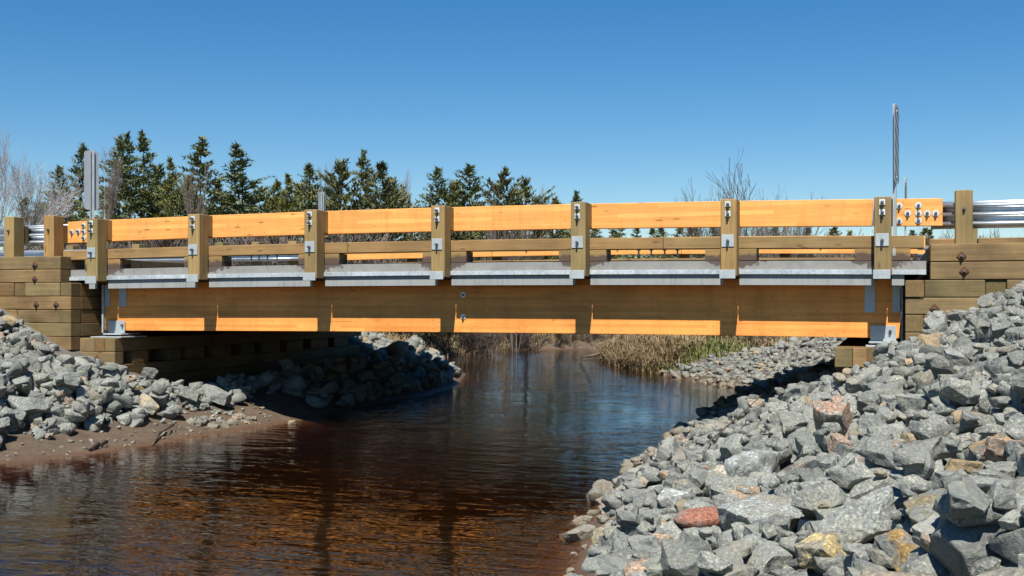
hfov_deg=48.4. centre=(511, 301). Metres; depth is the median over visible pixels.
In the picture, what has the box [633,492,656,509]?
riprap stone
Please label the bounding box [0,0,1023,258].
sky
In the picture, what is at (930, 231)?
spruce tree
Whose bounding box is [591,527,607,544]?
riprap stone
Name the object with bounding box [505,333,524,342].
leafless bush
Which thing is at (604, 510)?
riprap stone
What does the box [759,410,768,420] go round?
riprap stone
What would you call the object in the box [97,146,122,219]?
bare tree
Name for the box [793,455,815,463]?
riprap stone
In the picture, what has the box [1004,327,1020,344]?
riprap stone
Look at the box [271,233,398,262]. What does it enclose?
leafless bush
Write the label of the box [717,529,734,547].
riprap stone
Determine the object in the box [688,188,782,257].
bare tree
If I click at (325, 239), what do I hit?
leafless bush
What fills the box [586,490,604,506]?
riprap stone
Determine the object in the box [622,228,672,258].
spruce tree
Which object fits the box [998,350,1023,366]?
riprap stone
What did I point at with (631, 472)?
riprap stone
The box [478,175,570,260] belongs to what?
pine tree
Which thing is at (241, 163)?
spruce tree
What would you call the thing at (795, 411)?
riprap stone
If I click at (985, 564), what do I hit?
riprap stone
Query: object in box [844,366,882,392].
riprap stone
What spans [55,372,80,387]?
riprap stone
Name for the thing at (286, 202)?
spruce tree
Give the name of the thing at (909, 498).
riprap stone
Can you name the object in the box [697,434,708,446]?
riprap stone
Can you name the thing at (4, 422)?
riprap stone
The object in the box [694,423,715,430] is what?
riprap stone
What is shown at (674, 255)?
spruce tree
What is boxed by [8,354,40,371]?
riprap stone
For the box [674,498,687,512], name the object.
riprap stone
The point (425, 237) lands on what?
leafless bush
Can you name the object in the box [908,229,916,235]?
spruce tree
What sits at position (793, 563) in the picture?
riprap stone
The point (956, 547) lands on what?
riprap
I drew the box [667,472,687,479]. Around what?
riprap stone
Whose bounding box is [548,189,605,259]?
spruce tree
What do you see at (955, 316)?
riprap stone
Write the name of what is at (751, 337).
leafless bush
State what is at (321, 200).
marker sign
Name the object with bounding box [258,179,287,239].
spruce tree
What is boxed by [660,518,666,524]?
riprap stone
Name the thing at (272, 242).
leafless bush
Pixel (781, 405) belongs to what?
riprap stone
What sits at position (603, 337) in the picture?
leafless bush
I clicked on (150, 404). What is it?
riprap stone
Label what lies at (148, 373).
riprap stone
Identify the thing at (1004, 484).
riprap stone
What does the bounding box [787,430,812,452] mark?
riprap stone
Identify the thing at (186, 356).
timber abutment
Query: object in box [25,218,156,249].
leafless bush
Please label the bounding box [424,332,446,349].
leafless bush
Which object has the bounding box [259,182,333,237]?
pine tree
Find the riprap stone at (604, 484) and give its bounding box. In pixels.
[593,479,613,489]
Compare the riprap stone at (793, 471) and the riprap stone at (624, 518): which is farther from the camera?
the riprap stone at (793, 471)
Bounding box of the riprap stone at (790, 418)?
[779,412,806,428]
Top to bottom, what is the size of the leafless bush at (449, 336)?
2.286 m
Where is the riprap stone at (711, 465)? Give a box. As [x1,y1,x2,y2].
[691,461,717,469]
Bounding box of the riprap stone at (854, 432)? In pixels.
[845,431,863,438]
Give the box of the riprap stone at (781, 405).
[772,401,787,413]
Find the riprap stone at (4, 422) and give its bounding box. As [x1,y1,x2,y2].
[0,417,9,431]
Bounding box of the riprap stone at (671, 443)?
[653,436,678,461]
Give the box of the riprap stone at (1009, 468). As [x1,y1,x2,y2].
[983,461,1018,477]
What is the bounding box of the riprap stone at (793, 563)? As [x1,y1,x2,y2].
[786,558,805,568]
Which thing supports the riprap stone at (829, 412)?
on the ground at (454, 527)
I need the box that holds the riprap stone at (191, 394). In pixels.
[178,386,198,402]
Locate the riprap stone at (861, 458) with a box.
[854,454,864,464]
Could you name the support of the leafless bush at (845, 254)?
on the ground at (454, 527)
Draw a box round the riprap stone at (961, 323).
[950,320,966,334]
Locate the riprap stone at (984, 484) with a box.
[932,470,1011,493]
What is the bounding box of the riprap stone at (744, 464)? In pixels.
[723,450,780,476]
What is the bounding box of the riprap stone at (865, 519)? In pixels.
[817,485,896,543]
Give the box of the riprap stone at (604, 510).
[601,504,610,514]
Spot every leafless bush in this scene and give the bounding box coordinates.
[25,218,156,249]
[26,214,152,249]
[27,222,86,249]
[31,216,120,249]
[76,216,141,248]
[115,241,178,248]
[139,239,209,262]
[140,239,214,247]
[167,236,267,246]
[175,236,303,262]
[210,235,327,245]
[210,236,284,265]
[213,236,290,265]
[225,236,364,264]
[264,237,333,264]
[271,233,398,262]
[272,233,402,263]
[281,234,406,263]
[324,234,401,262]
[325,234,420,334]
[330,233,391,261]
[333,232,475,336]
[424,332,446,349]
[424,332,467,354]
[427,332,491,358]
[467,333,510,361]
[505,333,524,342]
[513,333,531,347]
[544,333,568,345]
[561,333,580,346]
[579,334,598,342]
[598,334,615,341]
[745,336,778,347]
[791,229,823,257]
[799,228,853,257]
[825,229,872,257]
[910,230,951,259]
[979,229,1001,237]
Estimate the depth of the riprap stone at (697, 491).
9.59 m
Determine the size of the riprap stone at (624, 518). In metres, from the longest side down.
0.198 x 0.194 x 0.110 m
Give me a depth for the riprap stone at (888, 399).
10.06 m
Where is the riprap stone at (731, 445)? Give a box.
[720,433,744,459]
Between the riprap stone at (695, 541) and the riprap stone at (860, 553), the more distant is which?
the riprap stone at (695, 541)
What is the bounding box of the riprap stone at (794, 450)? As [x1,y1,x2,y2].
[792,432,808,457]
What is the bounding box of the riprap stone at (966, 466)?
[944,459,982,473]
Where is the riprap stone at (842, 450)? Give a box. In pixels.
[835,443,855,457]
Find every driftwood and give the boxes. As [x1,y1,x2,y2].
[87,440,107,449]
[151,424,174,445]
[580,352,603,357]
[708,395,761,442]
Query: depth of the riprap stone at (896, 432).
8.49 m
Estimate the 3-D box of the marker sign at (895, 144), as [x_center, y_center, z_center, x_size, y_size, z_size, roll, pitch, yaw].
[5.037,-1.597,14.972,0.050,1.995,0.300,0,0,29]
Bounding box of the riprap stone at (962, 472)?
[952,469,968,476]
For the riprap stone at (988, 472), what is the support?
on the riprap stone at (984, 484)
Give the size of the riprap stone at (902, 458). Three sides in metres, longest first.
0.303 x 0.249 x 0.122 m
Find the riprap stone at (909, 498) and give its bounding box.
[902,495,917,510]
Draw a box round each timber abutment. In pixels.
[0,256,360,383]
[835,237,1023,372]
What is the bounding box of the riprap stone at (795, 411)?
[781,409,802,425]
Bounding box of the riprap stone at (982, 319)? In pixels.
[972,313,991,325]
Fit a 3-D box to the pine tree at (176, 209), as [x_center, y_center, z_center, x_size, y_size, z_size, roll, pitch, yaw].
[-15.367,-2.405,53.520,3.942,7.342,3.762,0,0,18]
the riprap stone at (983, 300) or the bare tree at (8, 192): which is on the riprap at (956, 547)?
the riprap stone at (983, 300)
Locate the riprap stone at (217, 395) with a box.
[201,384,231,405]
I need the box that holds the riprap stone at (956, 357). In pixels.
[942,349,970,366]
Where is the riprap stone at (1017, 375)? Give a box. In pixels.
[1011,369,1023,395]
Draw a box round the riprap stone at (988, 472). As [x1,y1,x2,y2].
[970,468,1000,478]
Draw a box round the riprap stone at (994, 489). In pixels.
[986,480,1003,500]
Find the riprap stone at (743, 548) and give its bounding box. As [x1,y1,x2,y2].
[729,540,751,558]
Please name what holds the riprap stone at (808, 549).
on the riprap at (956, 547)
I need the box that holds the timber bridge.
[63,197,942,342]
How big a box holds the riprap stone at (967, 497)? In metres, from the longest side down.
0.235 x 0.180 x 0.168 m
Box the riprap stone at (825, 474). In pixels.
[823,466,841,486]
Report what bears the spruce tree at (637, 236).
on the ground at (454, 527)
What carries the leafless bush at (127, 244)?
on the ground at (454, 527)
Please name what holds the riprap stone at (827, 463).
on the riprap at (956, 547)
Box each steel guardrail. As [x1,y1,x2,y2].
[0,215,76,282]
[0,241,300,264]
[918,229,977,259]
[931,190,1023,243]
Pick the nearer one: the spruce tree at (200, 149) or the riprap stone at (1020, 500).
the riprap stone at (1020, 500)
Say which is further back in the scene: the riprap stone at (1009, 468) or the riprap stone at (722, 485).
the riprap stone at (722, 485)
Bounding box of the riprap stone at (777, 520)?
[769,514,788,525]
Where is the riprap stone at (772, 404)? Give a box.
[766,402,779,408]
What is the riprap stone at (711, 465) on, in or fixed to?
on the ground at (454, 527)
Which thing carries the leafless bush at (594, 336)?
on the ground at (454, 527)
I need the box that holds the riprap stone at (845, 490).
[794,480,849,497]
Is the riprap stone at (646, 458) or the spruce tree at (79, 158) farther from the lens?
the spruce tree at (79, 158)
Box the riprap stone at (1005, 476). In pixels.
[993,469,1014,479]
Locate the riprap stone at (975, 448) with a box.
[968,432,1014,457]
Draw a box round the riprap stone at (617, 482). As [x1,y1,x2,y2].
[613,476,635,487]
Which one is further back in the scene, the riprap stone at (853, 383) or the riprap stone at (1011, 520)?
the riprap stone at (853, 383)
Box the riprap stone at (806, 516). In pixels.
[800,510,816,519]
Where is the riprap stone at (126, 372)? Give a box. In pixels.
[104,362,128,375]
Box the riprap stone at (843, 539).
[824,531,851,554]
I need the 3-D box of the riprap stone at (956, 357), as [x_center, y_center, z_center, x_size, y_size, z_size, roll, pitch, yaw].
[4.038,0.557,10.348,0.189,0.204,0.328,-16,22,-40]
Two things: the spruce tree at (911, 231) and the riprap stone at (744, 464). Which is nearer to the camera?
the riprap stone at (744, 464)
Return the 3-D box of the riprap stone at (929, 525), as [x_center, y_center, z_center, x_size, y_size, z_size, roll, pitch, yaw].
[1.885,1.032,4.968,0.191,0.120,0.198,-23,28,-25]
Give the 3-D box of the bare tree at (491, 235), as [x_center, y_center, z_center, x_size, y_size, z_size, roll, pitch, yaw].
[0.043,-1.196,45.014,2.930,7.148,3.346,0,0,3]
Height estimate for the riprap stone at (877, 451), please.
0.174 m
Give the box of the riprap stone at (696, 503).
[683,499,710,508]
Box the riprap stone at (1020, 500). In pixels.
[1011,494,1023,511]
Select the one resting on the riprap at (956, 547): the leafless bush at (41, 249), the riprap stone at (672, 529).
the riprap stone at (672, 529)
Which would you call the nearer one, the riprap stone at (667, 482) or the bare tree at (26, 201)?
the riprap stone at (667, 482)
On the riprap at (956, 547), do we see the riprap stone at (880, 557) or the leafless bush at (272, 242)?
the riprap stone at (880, 557)
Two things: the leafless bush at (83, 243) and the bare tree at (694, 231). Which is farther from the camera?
the bare tree at (694, 231)
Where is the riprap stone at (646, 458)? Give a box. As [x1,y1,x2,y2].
[643,454,652,462]
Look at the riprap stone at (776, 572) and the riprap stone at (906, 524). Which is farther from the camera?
the riprap stone at (776, 572)
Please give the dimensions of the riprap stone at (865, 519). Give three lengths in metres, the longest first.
0.492 x 0.350 x 0.303 m
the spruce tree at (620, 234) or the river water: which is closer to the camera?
the river water
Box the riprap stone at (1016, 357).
[1007,350,1023,364]
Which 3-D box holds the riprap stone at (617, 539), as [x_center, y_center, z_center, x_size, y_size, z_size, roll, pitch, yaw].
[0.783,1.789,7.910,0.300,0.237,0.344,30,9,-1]
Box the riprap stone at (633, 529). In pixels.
[624,517,659,535]
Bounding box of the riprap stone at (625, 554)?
[610,545,638,561]
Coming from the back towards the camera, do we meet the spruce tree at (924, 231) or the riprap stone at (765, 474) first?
the spruce tree at (924, 231)
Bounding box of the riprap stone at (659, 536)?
[651,533,673,540]
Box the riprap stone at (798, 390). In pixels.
[777,385,809,400]
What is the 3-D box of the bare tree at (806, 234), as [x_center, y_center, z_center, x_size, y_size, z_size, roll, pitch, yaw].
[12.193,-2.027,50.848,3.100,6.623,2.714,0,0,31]
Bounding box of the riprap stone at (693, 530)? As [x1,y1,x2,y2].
[683,527,705,540]
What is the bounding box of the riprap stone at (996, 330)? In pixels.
[986,322,1016,341]
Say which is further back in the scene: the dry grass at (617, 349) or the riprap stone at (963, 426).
the dry grass at (617, 349)
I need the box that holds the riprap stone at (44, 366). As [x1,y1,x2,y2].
[41,363,50,373]
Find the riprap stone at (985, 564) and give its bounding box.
[971,556,1000,574]
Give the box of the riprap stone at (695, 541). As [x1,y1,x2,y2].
[678,531,711,552]
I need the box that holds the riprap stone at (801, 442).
[794,436,828,454]
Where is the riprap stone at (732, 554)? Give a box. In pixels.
[724,549,743,563]
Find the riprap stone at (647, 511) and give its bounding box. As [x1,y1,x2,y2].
[639,510,659,517]
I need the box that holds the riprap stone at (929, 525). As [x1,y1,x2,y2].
[911,512,940,547]
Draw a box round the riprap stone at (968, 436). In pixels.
[952,432,975,442]
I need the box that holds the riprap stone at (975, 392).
[957,379,981,403]
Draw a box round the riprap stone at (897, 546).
[874,529,919,571]
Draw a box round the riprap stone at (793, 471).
[785,467,809,476]
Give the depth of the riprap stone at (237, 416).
18.48 m
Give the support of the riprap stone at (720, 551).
on the riprap at (956, 547)
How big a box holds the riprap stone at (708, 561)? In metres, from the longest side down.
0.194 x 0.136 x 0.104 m
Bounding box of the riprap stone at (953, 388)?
[939,377,971,405]
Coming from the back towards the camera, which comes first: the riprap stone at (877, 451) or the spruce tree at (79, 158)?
the spruce tree at (79, 158)
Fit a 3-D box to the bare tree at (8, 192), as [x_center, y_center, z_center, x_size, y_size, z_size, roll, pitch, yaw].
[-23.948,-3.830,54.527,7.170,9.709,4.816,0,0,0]
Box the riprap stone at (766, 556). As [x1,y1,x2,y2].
[743,531,795,574]
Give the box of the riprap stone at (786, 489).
[774,480,799,497]
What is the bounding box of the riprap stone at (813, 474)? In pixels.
[799,467,825,481]
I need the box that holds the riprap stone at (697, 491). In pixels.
[680,482,706,496]
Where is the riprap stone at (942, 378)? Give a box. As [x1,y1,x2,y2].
[938,374,957,387]
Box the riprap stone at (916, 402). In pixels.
[895,394,930,413]
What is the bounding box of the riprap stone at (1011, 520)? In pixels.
[998,511,1023,530]
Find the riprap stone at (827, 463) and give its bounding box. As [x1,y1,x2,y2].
[819,456,835,471]
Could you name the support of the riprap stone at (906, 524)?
on the riprap at (956, 547)
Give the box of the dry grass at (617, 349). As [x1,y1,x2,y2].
[378,332,803,372]
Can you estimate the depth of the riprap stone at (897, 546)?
5.35 m
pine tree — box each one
[152,173,221,246]
[201,178,265,241]
[217,183,302,242]
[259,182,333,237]
[370,176,435,261]
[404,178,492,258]
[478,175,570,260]
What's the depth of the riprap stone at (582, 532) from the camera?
9.49 m
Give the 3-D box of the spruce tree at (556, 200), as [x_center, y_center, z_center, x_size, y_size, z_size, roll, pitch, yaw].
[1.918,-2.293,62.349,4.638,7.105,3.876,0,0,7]
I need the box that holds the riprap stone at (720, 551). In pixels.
[713,546,731,557]
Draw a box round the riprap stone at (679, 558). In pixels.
[661,539,704,575]
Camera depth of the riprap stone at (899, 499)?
6.66 m
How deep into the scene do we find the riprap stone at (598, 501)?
11.22 m
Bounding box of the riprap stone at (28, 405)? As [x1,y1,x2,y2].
[7,395,52,413]
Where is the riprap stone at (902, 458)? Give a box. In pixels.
[892,436,943,467]
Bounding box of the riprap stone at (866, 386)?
[861,376,887,391]
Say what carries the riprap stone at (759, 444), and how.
on the riprap at (956, 547)
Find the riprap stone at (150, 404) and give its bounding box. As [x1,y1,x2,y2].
[139,393,159,414]
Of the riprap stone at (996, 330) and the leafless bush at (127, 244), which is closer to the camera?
the riprap stone at (996, 330)
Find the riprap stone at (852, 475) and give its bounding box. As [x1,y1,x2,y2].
[828,453,874,488]
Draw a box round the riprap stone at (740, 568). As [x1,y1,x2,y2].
[701,557,750,575]
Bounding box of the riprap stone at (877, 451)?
[853,436,902,469]
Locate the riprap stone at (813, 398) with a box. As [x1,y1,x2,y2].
[807,395,821,400]
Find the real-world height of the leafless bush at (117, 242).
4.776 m
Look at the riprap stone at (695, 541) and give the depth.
6.15 m
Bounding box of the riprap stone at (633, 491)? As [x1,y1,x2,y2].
[625,487,638,496]
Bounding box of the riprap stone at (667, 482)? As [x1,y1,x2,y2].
[663,478,672,487]
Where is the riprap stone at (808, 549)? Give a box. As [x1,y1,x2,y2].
[793,532,846,568]
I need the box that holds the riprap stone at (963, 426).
[955,413,994,433]
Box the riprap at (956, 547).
[0,281,1023,575]
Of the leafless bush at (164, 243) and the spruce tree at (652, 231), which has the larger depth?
the spruce tree at (652, 231)
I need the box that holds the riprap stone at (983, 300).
[977,292,995,307]
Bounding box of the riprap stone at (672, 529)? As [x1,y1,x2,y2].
[659,520,681,538]
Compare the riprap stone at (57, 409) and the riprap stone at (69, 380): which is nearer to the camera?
the riprap stone at (57, 409)
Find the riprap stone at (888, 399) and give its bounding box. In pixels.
[879,394,896,403]
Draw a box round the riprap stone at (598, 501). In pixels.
[594,489,611,504]
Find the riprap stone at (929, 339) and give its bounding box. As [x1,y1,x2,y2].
[917,332,942,346]
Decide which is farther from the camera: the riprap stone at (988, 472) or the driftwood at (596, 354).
the driftwood at (596, 354)
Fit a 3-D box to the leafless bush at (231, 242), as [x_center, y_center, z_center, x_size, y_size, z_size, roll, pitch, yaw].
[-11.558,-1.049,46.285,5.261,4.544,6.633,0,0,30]
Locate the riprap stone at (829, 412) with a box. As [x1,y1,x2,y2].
[813,400,852,435]
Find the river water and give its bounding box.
[0,349,738,574]
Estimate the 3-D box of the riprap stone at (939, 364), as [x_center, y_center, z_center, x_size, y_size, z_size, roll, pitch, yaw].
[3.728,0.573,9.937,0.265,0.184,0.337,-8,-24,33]
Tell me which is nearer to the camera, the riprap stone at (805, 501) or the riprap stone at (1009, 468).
the riprap stone at (1009, 468)
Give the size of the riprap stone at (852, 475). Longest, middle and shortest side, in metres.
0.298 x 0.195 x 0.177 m
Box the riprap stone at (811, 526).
[805,520,821,532]
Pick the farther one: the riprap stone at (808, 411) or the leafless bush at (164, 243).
the leafless bush at (164, 243)
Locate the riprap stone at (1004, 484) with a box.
[1001,480,1012,487]
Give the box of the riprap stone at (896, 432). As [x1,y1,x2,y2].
[867,423,901,439]
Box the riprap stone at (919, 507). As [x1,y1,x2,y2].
[903,488,944,525]
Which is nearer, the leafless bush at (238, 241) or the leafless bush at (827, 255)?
the leafless bush at (238, 241)
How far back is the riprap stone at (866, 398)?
10.30 m
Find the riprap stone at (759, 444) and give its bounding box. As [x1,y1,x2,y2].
[741,437,779,450]
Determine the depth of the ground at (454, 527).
14.68 m
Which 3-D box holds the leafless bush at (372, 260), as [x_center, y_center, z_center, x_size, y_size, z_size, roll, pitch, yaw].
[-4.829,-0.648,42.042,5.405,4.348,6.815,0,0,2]
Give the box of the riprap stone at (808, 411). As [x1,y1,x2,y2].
[803,406,813,419]
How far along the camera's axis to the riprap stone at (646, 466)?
10.97 m
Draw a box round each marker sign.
[84,150,98,218]
[318,192,324,210]
[893,104,898,255]
[904,177,906,235]
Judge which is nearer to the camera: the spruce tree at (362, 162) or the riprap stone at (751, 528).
the riprap stone at (751, 528)
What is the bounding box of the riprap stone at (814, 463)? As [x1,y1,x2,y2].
[805,452,839,468]
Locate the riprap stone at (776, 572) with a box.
[771,569,796,575]
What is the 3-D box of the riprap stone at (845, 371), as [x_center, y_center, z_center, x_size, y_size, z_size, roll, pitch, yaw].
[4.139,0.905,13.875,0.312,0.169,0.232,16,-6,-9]
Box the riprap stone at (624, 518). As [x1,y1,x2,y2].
[616,510,640,527]
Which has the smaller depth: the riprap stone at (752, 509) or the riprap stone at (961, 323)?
the riprap stone at (752, 509)
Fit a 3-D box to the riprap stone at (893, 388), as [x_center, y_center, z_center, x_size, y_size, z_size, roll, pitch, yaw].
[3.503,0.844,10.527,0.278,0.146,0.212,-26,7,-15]
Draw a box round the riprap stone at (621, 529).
[614,522,624,532]
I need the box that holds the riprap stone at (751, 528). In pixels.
[743,522,758,536]
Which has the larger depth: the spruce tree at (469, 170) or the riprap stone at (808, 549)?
the spruce tree at (469, 170)
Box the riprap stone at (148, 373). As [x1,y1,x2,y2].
[141,367,158,380]
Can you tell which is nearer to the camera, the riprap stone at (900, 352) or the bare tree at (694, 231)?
the riprap stone at (900, 352)
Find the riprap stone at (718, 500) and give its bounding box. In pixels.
[712,494,727,506]
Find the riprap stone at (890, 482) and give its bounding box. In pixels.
[886,479,897,485]
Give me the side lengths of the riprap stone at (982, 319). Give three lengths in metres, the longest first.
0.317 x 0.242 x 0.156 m
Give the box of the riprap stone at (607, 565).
[596,555,632,575]
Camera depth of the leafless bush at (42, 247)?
39.72 m
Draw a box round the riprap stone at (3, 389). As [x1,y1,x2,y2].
[0,383,7,398]
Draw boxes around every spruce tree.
[0,199,34,250]
[28,164,94,248]
[29,143,107,224]
[64,134,156,246]
[65,131,162,243]
[99,129,171,246]
[143,155,196,242]
[152,135,259,241]
[194,141,285,244]
[257,173,305,243]
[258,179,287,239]
[270,158,399,241]
[277,163,344,243]
[334,161,422,262]
[342,148,394,240]
[406,166,473,258]
[418,163,510,260]
[459,165,549,260]
[541,195,569,259]
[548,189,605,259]
[590,229,603,237]
[608,229,628,258]
[608,229,636,258]
[616,228,658,258]
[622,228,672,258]
[655,228,672,258]
[660,228,703,257]
[662,229,701,257]
[831,227,841,255]
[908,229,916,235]
[918,227,929,244]
[925,228,934,244]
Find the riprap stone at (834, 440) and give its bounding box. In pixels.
[827,433,852,452]
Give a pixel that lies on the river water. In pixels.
(517, 360)
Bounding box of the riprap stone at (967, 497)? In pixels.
[947,476,990,519]
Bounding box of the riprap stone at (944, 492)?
[939,489,947,519]
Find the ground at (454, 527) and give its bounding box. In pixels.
[0,279,1023,575]
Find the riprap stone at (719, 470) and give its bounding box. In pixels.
[704,464,726,499]
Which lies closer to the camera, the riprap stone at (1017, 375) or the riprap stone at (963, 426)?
the riprap stone at (1017, 375)
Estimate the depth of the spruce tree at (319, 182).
58.83 m
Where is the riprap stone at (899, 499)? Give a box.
[892,486,907,509]
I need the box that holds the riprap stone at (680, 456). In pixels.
[669,449,686,464]
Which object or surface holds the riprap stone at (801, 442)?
on the riprap at (956, 547)
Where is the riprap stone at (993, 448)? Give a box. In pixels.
[979,436,1021,461]
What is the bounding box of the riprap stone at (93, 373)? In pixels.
[88,368,100,378]
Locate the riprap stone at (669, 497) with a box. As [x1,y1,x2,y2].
[656,488,695,507]
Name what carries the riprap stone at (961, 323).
on the ground at (454, 527)
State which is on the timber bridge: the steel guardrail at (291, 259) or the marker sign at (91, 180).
the marker sign at (91, 180)
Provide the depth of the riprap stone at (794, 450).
9.63 m
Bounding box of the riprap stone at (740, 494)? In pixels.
[724,490,750,503]
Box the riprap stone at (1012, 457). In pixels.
[1007,453,1015,461]
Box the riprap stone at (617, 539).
[606,528,629,553]
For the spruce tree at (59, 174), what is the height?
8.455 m
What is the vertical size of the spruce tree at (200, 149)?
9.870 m
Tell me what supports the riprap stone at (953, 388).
on the ground at (454, 527)
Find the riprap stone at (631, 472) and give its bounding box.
[621,467,639,476]
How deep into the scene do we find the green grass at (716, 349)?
31.00 m
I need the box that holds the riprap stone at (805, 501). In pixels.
[791,482,848,516]
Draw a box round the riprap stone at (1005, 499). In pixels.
[992,488,1017,511]
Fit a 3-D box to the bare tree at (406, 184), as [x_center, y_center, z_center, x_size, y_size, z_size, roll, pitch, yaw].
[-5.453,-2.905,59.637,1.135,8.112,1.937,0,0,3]
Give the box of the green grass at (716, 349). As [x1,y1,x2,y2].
[417,332,754,373]
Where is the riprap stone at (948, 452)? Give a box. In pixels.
[936,438,962,459]
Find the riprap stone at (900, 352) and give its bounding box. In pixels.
[895,350,910,356]
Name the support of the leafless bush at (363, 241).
on the ground at (454, 527)
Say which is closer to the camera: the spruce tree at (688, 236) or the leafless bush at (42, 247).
the leafless bush at (42, 247)
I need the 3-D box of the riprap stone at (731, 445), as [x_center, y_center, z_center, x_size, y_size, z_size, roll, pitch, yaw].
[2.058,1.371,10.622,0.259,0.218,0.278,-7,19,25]
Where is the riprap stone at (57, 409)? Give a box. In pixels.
[42,403,67,417]
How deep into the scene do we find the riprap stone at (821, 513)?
7.05 m
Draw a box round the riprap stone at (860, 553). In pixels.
[851,546,872,564]
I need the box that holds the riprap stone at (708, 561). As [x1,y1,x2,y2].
[696,550,732,573]
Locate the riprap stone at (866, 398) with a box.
[856,390,878,411]
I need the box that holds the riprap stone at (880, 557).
[865,548,894,569]
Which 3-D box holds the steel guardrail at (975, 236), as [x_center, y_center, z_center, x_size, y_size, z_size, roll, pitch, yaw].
[23.960,-0.865,17.378,33.500,1.130,0.434,0,0,18]
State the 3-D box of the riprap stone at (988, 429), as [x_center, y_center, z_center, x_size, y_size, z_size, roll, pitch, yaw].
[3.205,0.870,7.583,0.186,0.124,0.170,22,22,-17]
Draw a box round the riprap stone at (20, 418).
[13,408,25,428]
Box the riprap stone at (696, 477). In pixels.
[688,469,707,487]
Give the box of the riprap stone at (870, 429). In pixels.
[866,426,875,435]
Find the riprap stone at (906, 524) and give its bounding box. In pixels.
[891,508,912,535]
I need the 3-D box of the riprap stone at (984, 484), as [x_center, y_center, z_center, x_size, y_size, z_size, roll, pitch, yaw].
[2.509,1.041,6.064,0.351,0.282,0.388,-8,8,-25]
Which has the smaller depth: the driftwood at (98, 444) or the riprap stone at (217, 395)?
the driftwood at (98, 444)
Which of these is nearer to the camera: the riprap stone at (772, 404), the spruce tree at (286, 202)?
the riprap stone at (772, 404)
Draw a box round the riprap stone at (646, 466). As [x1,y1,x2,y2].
[636,462,658,475]
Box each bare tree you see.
[0,124,83,249]
[9,163,46,250]
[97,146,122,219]
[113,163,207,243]
[175,162,210,215]
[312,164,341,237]
[399,170,411,237]
[479,179,548,352]
[535,185,548,257]
[673,179,740,257]
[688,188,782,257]
[709,166,743,236]
[710,147,771,255]
[715,188,803,257]
[756,187,824,257]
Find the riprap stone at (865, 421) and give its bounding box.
[858,414,889,435]
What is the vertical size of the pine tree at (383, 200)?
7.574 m
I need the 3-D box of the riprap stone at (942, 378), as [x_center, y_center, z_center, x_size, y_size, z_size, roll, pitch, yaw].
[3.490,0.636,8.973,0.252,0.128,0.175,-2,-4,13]
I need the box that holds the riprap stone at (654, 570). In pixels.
[646,563,664,575]
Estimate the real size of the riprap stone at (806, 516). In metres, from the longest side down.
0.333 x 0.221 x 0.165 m
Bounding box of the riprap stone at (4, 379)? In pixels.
[0,373,9,384]
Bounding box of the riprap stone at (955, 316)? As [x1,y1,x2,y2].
[946,312,964,325]
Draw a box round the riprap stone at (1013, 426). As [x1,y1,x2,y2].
[1000,413,1023,440]
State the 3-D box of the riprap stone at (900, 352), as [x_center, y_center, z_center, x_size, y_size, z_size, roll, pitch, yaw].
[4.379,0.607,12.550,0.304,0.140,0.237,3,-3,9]
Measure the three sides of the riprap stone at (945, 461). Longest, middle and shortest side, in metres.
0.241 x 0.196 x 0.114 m
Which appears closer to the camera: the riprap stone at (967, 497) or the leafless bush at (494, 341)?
the riprap stone at (967, 497)
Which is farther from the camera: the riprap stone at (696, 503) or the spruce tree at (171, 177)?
the spruce tree at (171, 177)
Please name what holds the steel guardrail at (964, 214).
on the road shoulder
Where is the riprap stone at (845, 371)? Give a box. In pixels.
[842,368,851,377]
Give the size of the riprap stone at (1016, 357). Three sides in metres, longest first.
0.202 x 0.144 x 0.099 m
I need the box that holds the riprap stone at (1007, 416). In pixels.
[1004,411,1023,420]
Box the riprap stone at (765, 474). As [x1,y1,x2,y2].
[748,472,776,478]
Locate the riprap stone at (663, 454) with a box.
[655,446,673,462]
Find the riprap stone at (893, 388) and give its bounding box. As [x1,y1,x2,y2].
[877,381,902,395]
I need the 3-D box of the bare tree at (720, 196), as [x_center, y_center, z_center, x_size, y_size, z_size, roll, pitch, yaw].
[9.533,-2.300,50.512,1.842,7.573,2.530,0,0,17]
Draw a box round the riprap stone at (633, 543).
[627,535,660,553]
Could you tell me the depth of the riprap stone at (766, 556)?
6.57 m
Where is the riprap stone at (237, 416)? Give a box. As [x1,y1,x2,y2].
[232,413,243,418]
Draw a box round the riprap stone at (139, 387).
[134,385,143,389]
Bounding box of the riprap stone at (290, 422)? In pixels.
[288,420,297,424]
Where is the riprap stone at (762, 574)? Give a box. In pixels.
[752,566,770,575]
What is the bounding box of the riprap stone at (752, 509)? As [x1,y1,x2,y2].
[717,494,803,531]
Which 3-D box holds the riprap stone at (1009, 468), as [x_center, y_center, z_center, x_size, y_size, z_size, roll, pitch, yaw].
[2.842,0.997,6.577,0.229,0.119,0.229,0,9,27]
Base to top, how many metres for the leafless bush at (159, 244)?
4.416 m
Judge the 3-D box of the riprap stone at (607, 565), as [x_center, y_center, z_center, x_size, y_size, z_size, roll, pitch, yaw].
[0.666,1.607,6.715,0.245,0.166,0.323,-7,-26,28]
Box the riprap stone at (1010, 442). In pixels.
[1005,440,1020,452]
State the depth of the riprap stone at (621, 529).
8.30 m
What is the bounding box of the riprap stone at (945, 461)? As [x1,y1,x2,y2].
[939,458,950,463]
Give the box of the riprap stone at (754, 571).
[745,564,759,575]
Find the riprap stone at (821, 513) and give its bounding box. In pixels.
[814,497,853,520]
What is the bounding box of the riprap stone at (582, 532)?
[562,524,595,542]
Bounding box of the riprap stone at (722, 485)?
[707,476,744,494]
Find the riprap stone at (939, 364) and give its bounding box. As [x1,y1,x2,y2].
[925,354,954,373]
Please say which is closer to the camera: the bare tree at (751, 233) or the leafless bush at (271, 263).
the leafless bush at (271, 263)
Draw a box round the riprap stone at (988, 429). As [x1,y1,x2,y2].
[977,422,1002,437]

